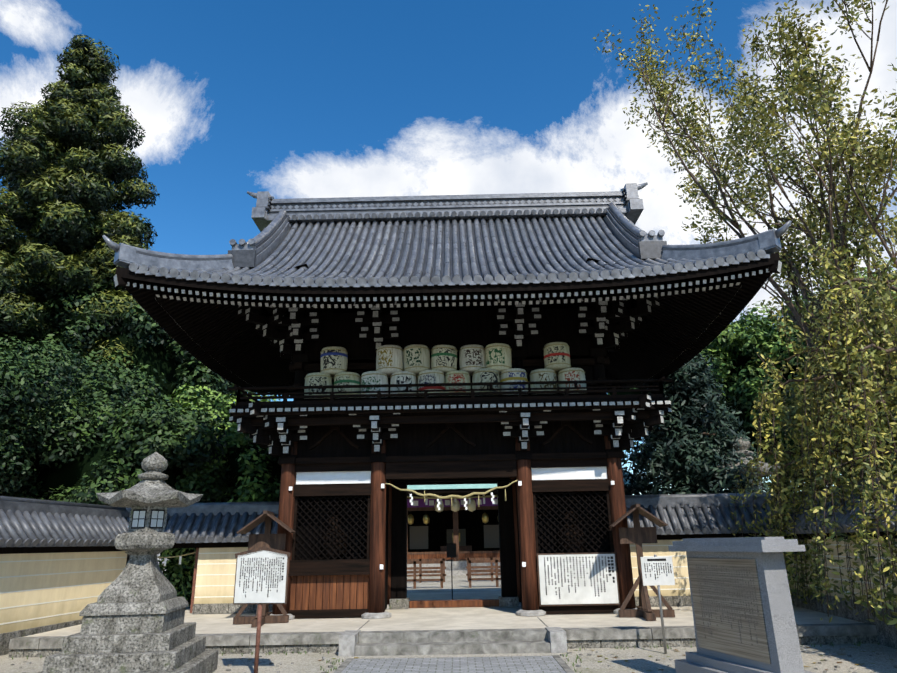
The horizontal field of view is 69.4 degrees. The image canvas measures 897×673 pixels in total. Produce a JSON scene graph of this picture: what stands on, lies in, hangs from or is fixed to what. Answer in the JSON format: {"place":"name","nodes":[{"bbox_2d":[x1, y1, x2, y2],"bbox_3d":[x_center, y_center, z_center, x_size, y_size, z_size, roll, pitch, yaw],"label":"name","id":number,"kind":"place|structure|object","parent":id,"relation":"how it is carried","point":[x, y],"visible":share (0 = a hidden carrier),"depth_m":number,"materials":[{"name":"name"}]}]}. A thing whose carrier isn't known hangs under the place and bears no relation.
{"place":"outdoors","nodes":[
{"label":"outdoors","id":0,"kind":"place"},
{"bbox_2d":[0,553,896,672],"bbox_3d":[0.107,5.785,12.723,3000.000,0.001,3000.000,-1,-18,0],"label":"ground","id":1,"kind":"structure","parent":0,"point":[641,661],"depth_m":9.65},
{"bbox_2d":[0,336,107,495],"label":"tree","id":2,"kind":"object","parent":1,"relation":"on","point":[22,406],"visible":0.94,"depth_m":16.15,"materials":[{"name":"green plant"}]},
{"bbox_2d":[0,496,128,655],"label":"side wall","id":3,"kind":"structure","parent":1,"relation":"on","point":[62,564],"depth_m":11.99,"materials":[{"name":"paint"}]},
{"bbox_2d":[0,34,159,374],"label":"conifer tree","id":4,"kind":"object","parent":1,"relation":"on","point":[64,164],"visible":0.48,"depth_m":26.57,"materials":[{"name":"green plant"}]},
{"bbox_2d":[2,345,180,480],"bbox_3d":[-12.804,4.420,20.439,9.480,7.736,8.359,-1,-18,0],"label":"tree","id":5,"kind":"object","parent":1,"relation":"on","point":[131,388],"visible":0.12,"depth_m":20.16,"materials":[{"name":"green plant"}]},
{"bbox_2d":[0,392,237,505],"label":"tree","id":6,"kind":"object","parent":1,"relation":"on","point":[111,452],"visible":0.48,"depth_m":17.02,"materials":[{"name":"green plant"}]},
{"bbox_2d":[38,452,218,672],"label":"stone lantern","id":7,"kind":"object","parent":1,"relation":"on","point":[133,618],"visible":1,"depth_m":8.24,"materials":[{"name":"grey stone"}]},
{"bbox_2d":[32,275,260,564],"bbox_3d":[-12.830,3.784,26.587,10.004,12.678,8.736,-1,-18,0],"label":"tree","id":8,"kind":"object","parent":1,"relation":"on","point":[166,361],"visible":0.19,"depth_m":24.86,"materials":[{"name":"green plant"}]},
{"bbox_2d":[158,548,195,605],"bbox_3d":[-6.508,6.029,17.179,3.114,2.481,3.265,-1,-18,0],"label":"bush","id":9,"kind":"object","parent":1,"relation":"on","point":[178,576],"visible":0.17,"depth_m":16.23,"materials":[{"name":"green plant"}]},
{"bbox_2d":[168,383,280,431],"bbox_3d":[-8.067,5.434,23.136,6.404,7.285,6.342,16,-24,-42],"label":"tree","id":10,"kind":"object","parent":1,"relation":"on","point":[221,402],"visible":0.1,"depth_m":22.56,"materials":[{"name":"green plant"}]},
{"bbox_2d":[182,423,280,501],"bbox_3d":[-5.724,5.346,19.843,5.594,5.371,5.209,-1,-18,0],"label":"tree","id":11,"kind":"object","parent":1,"relation":"on","point":[255,472],"visible":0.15,"depth_m":18.48,"materials":[{"name":"green plant"}]},
{"bbox_2d":[233,547,290,672],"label":"sign board","id":12,"kind":"object","parent":1,"relation":"on","point":[261,575],"visible":1,"depth_m":8.97,"materials":[{"name":"white wood"}]},
{"bbox_2d":[8,591,877,657],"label":"gate platform","id":13,"kind":"structure","parent":1,"relation":"on","point":[457,630],"depth_m":10.50,"materials":[{"name":"stone"}]},
{"bbox_2d":[125,501,278,613],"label":"wing wall","id":14,"kind":"structure","parent":13,"relation":"on","point":[209,530],"depth_m":14.41,"materials":[{"name":"paint"}]},
{"bbox_2d":[157,548,198,612],"bbox_3d":[-6.362,5.418,14.510,1.560,1.440,0.113,-1,-18,0],"label":"side gateway","id":15,"kind":"object","parent":14,"relation":"attached to","point":[194,576],"visible":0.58,"depth_m":14.54,"materials":[{"name":"wood"}]},
{"bbox_2d":[233,510,295,626],"bbox_3d":[-3.543,4.441,12.555,1.018,2.020,1.500,1,-18,-7],"label":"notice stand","id":16,"kind":"object","parent":13,"relation":"on","point":[267,538],"visible":0.65,"depth_m":12.59,"materials":[{"name":"brown wood"}]},
{"bbox_2d":[447,543,455,599],"bbox_3d":[0.082,5.750,15.778,0.300,1.365,0.300,-1,-18,0],"label":"sign stand","id":17,"kind":"object","parent":13,"relation":"on","point":[451,550],"visible":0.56,"depth_m":15.90,"materials":[{"name":"black metal"}]},
{"bbox_2d":[270,436,637,619],"bbox_3d":[0.099,4.378,15.166,7.460,3.615,4.400,-1,-18,0],"label":"gate lower story","id":18,"kind":"object","parent":13,"relation":"on","point":[563,550],"visible":0.96,"depth_m":13.44,"materials":[{"name":"brown wood"}]},
{"bbox_2d":[227,292,672,464],"bbox_3d":[0.051,1.576,16.061,9.263,3.470,6.443,-1,-18,0],"label":"gate upper story","id":19,"kind":"object","parent":18,"relation":"on","point":[424,429],"visible":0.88,"depth_m":13.79,"materials":[{"name":"brown wood"}]},
{"bbox_2d":[102,182,791,287],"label":"gate roof tiles","id":20,"kind":"object","parent":19,"relation":"on","point":[243,261],"visible":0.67,"depth_m":15.02,"materials":[{"name":"grey tile"}]},
{"bbox_2d":[115,217,779,392],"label":"gate roof","id":21,"kind":"structure","parent":19,"relation":"on","point":[125,272],"depth_m":14.05,"materials":[{"name":"grey tile"}]},
{"bbox_2d":[114,260,781,395],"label":"roof eaves","id":22,"kind":"object","parent":21,"relation":"attached to","point":[684,322],"visible":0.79,"depth_m":13.77,"materials":[{"name":"brown wood"}]},
{"bbox_2d":[300,393,599,400],"bbox_3d":[0.027,1.404,13.680,6.200,0.170,0.620,-1,-18,0],"label":"barrel shelf","id":23,"kind":"object","parent":19,"relation":"on","point":[421,397],"visible":0.14,"depth_m":13.40,"materials":[{"name":"brown wood"}]},
{"bbox_2d":[304,372,332,398],"bbox_3d":[-2.776,1.108,13.833,0.602,0.588,0.602,0,-18,-7],"label":"sake barrel","id":24,"kind":"object","parent":23,"relation":"on","point":[317,379],"visible":0.48,"depth_m":13.62,"materials":[{"name":"fabric"}]},
{"bbox_2d":[333,372,360,397],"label":"sake barrel","id":25,"kind":"object","parent":23,"relation":"on","point":[346,378],"visible":0.69,"depth_m":13.61,"materials":[{"name":"wicker"}]},
{"bbox_2d":[320,346,347,377],"bbox_3d":[-2.469,0.554,13.988,0.593,0.579,0.593,-1,-17,-3],"label":"sake barrel","id":26,"kind":"object","parent":25,"relation":"on","point":[334,360],"visible":0.83,"depth_m":13.76,"materials":[{"name":"wicker"}]},
{"bbox_2d":[360,371,387,397],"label":"sake barrel","id":27,"kind":"object","parent":23,"relation":"on","point":[372,377],"visible":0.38,"depth_m":13.62,"materials":[{"name":"fabric"}]},
{"bbox_2d":[376,345,402,377],"bbox_3d":[-1.266,0.533,13.988,0.608,0.594,0.608,-8,-20,18],"label":"sake barrel","id":28,"kind":"object","parent":27,"relation":"on","point":[389,360],"visible":0.75,"depth_m":13.76,"materials":[{"name":"wicker"}]},
{"bbox_2d":[390,371,416,396],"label":"sake barrel","id":29,"kind":"object","parent":23,"relation":"on","point":[403,377],"visible":0.5,"depth_m":13.63,"materials":[{"name":"wicker"}]},
{"bbox_2d":[403,344,430,375],"bbox_3d":[-0.687,0.520,13.981,0.603,0.589,0.603,-6,-20,10],"label":"sake barrel","id":30,"kind":"object","parent":29,"relation":"on","point":[416,359],"visible":0.79,"depth_m":13.76,"materials":[{"name":"wicker"}]},
{"bbox_2d":[417,370,445,396],"bbox_3d":[-0.357,1.051,13.787,0.608,0.594,0.608,-9,-18,19],"label":"sake barrel","id":31,"kind":"object","parent":23,"relation":"on","point":[431,376],"visible":0.44,"depth_m":13.58,"materials":[{"name":"fabric"}]},
{"bbox_2d":[445,370,470,395],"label":"sake barrel","id":32,"kind":"object","parent":23,"relation":"on","point":[458,376],"visible":0.44,"depth_m":13.60,"materials":[{"name":"fabric"}]},
{"bbox_2d":[431,345,457,373],"bbox_3d":[-0.095,0.511,13.982,0.584,0.570,0.584,4,-17,-8],"label":"sake barrel","id":33,"kind":"object","parent":32,"relation":"on","point":[444,358],"visible":0.79,"depth_m":13.76,"materials":[{"name":"wicker"}]},
{"bbox_2d":[472,368,499,391],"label":"sake barrel","id":34,"kind":"object","parent":23,"relation":"on","point":[485,375],"visible":0.54,"depth_m":13.56,"materials":[{"name":"wicker"}]},
{"bbox_2d":[459,345,484,374],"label":"sake barrel","id":35,"kind":"object","parent":34,"relation":"on","point":[471,359],"visible":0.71,"depth_m":13.78,"materials":[{"name":"wicker"}]},
{"bbox_2d":[500,368,527,394],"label":"sake barrel","id":36,"kind":"object","parent":23,"relation":"on","point":[514,375],"visible":0.62,"depth_m":13.58,"materials":[{"name":"fabric"}]},
{"bbox_2d":[485,343,511,373],"bbox_3d":[1.069,0.492,13.987,0.601,0.587,0.601,-6,-20,19],"label":"sake barrel","id":37,"kind":"object","parent":36,"relation":"on","point":[498,357],"visible":0.69,"depth_m":13.76,"materials":[{"name":"wicker"}]},
{"bbox_2d":[529,369,556,390],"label":"sake barrel","id":38,"kind":"object","parent":23,"relation":"on","point":[543,375],"visible":0.56,"depth_m":13.61,"materials":[{"name":"wicker"}]},
{"bbox_2d":[543,342,570,372],"bbox_3d":[2.327,0.447,13.914,0.572,0.559,0.572,-6,-19,14],"label":"sake barrel","id":39,"kind":"object","parent":38,"relation":"on","point":[556,357],"visible":0.85,"depth_m":13.70,"materials":[{"name":"wicker"}]},
{"bbox_2d":[557,368,586,393],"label":"sake barrel","id":40,"kind":"object","parent":23,"relation":"on","point":[572,374],"visible":0.46,"depth_m":13.61,"materials":[{"name":"fabric"}]},
{"bbox_2d":[385,480,517,509],"bbox_3d":[0.064,3.295,13.458,2.806,0.592,0.070,-1,-18,0],"label":"shimenawa rope","id":41,"kind":"object","parent":18,"relation":"attached to","point":[454,496],"visible":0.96,"depth_m":13.44,"materials":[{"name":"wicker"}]},
{"bbox_2d":[609,504,674,620],"bbox_3d":[3.696,4.295,12.493,1.018,2.020,1.500,-4,-18,8],"label":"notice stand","id":42,"kind":"object","parent":13,"relation":"on","point":[637,535],"visible":0.96,"depth_m":12.33,"materials":[{"name":"brown wood"}]},
{"bbox_2d":[625,492,783,605],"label":"wing wall","id":43,"kind":"structure","parent":13,"relation":"on","point":[683,516],"depth_m":14.37,"materials":[{"name":"tile"}]},
{"bbox_2d":[333,655,573,672],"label":"path paving","id":44,"kind":"structure","parent":1,"relation":"on","point":[530,664],"depth_m":9.15,"materials":[{"name":"stone"}]},
{"bbox_2d":[11,642,896,672],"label":"ground litter","id":45,"kind":"object","parent":1,"relation":"on","point":[576,660],"visible":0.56,"depth_m":9.49,"materials":[{"name":"brown plant"}]},
{"bbox_2d":[640,555,674,653],"bbox_3d":[3.271,4.114,9.996,0.500,1.420,0.064,0,-18,-3],"label":"sign board","id":46,"kind":"object","parent":1,"relation":"on","point":[658,571],"visible":1,"depth_m":10.10,"materials":[{"name":"silver metal"}]},
{"bbox_2d":[607,336,722,464],"bbox_3d":[12.284,5.136,35.578,7.750,14.736,8.282,-16,-23,39],"label":"tree","id":47,"kind":"object","parent":1,"relation":"on","point":[622,393],"depth_m":35.52,"materials":[{"name":"green plant"}]},
{"bbox_2d":[621,352,781,494],"bbox_3d":[6.958,3.634,18.232,5.334,7.221,5.130,-1,-18,0],"label":"pine tree","id":48,"kind":"object","parent":1,"relation":"on","point":[685,455],"visible":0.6,"depth_m":17.57,"materials":[{"name":"green plant"}]},
{"bbox_2d":[668,537,814,672],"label":"stone monument","id":49,"kind":"object","parent":1,"relation":"on","point":[743,613],"visible":1,"depth_m":7.16,"materials":[{"name":"stone"}]},
{"bbox_2d":[593,0,896,445],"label":"upright tree","id":50,"kind":"object","parent":1,"relation":"on","point":[849,146],"visible":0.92,"depth_m":21.58,"materials":[{"name":"green plant"}]},
{"bbox_2d":[712,437,780,492],"bbox_3d":[7.821,4.680,16.738,2.610,4.290,2.610,-1,-18,0],"label":"stone lantern","id":51,"kind":"object","parent":1,"relation":"on","point":[744,446],"visible":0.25,"depth_m":16.80,"materials":[{"name":"grey stone"}]},
{"bbox_2d":[700,301,827,489],"bbox_3d":[14.961,4.393,29.405,9.543,12.315,8.830,-1,-18,0],"label":"tree","id":52,"kind":"object","parent":1,"relation":"on","point":[740,372],"visible":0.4,"depth_m":28.00,"materials":[{"name":"green plant"}]},
{"bbox_2d":[728,227,896,627],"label":"weeping tree","id":53,"kind":"object","parent":1,"relation":"on","point":[851,418],"visible":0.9,"depth_m":11.99,"materials":[{"name":"green plant"}]},
{"bbox_2d":[752,260,896,394],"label":"tree","id":54,"kind":"object","parent":1,"relation":"on","point":[807,320],"visible":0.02,"depth_m":29.08,"materials":[{"name":"green plant"}]},
{"bbox_2d":[763,474,896,648],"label":"side wall","id":55,"kind":"structure","parent":1,"relation":"on","point":[886,635],"depth_m":11.25,"materials":[{"name":"tile"}]},
{"bbox_2d":[774,335,896,467],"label":"tree","id":56,"kind":"object","parent":1,"relation":"on","point":[789,398],"visible":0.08,"depth_m":21.42,"materials":[{"name":"green plant"}]},
{"bbox_2d":[0,0,896,494],"label":"sky","id":57,"kind":"structure","parent":0,"point":[287,99],"materials":[{"name":"blue"}]},
{"bbox_2d":[407,469,649,588],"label":"hall","id":58,"kind":"structure","parent":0,"point":[472,531],"depth_m":36.81,"materials":[{"name":"wood"}]}
]}

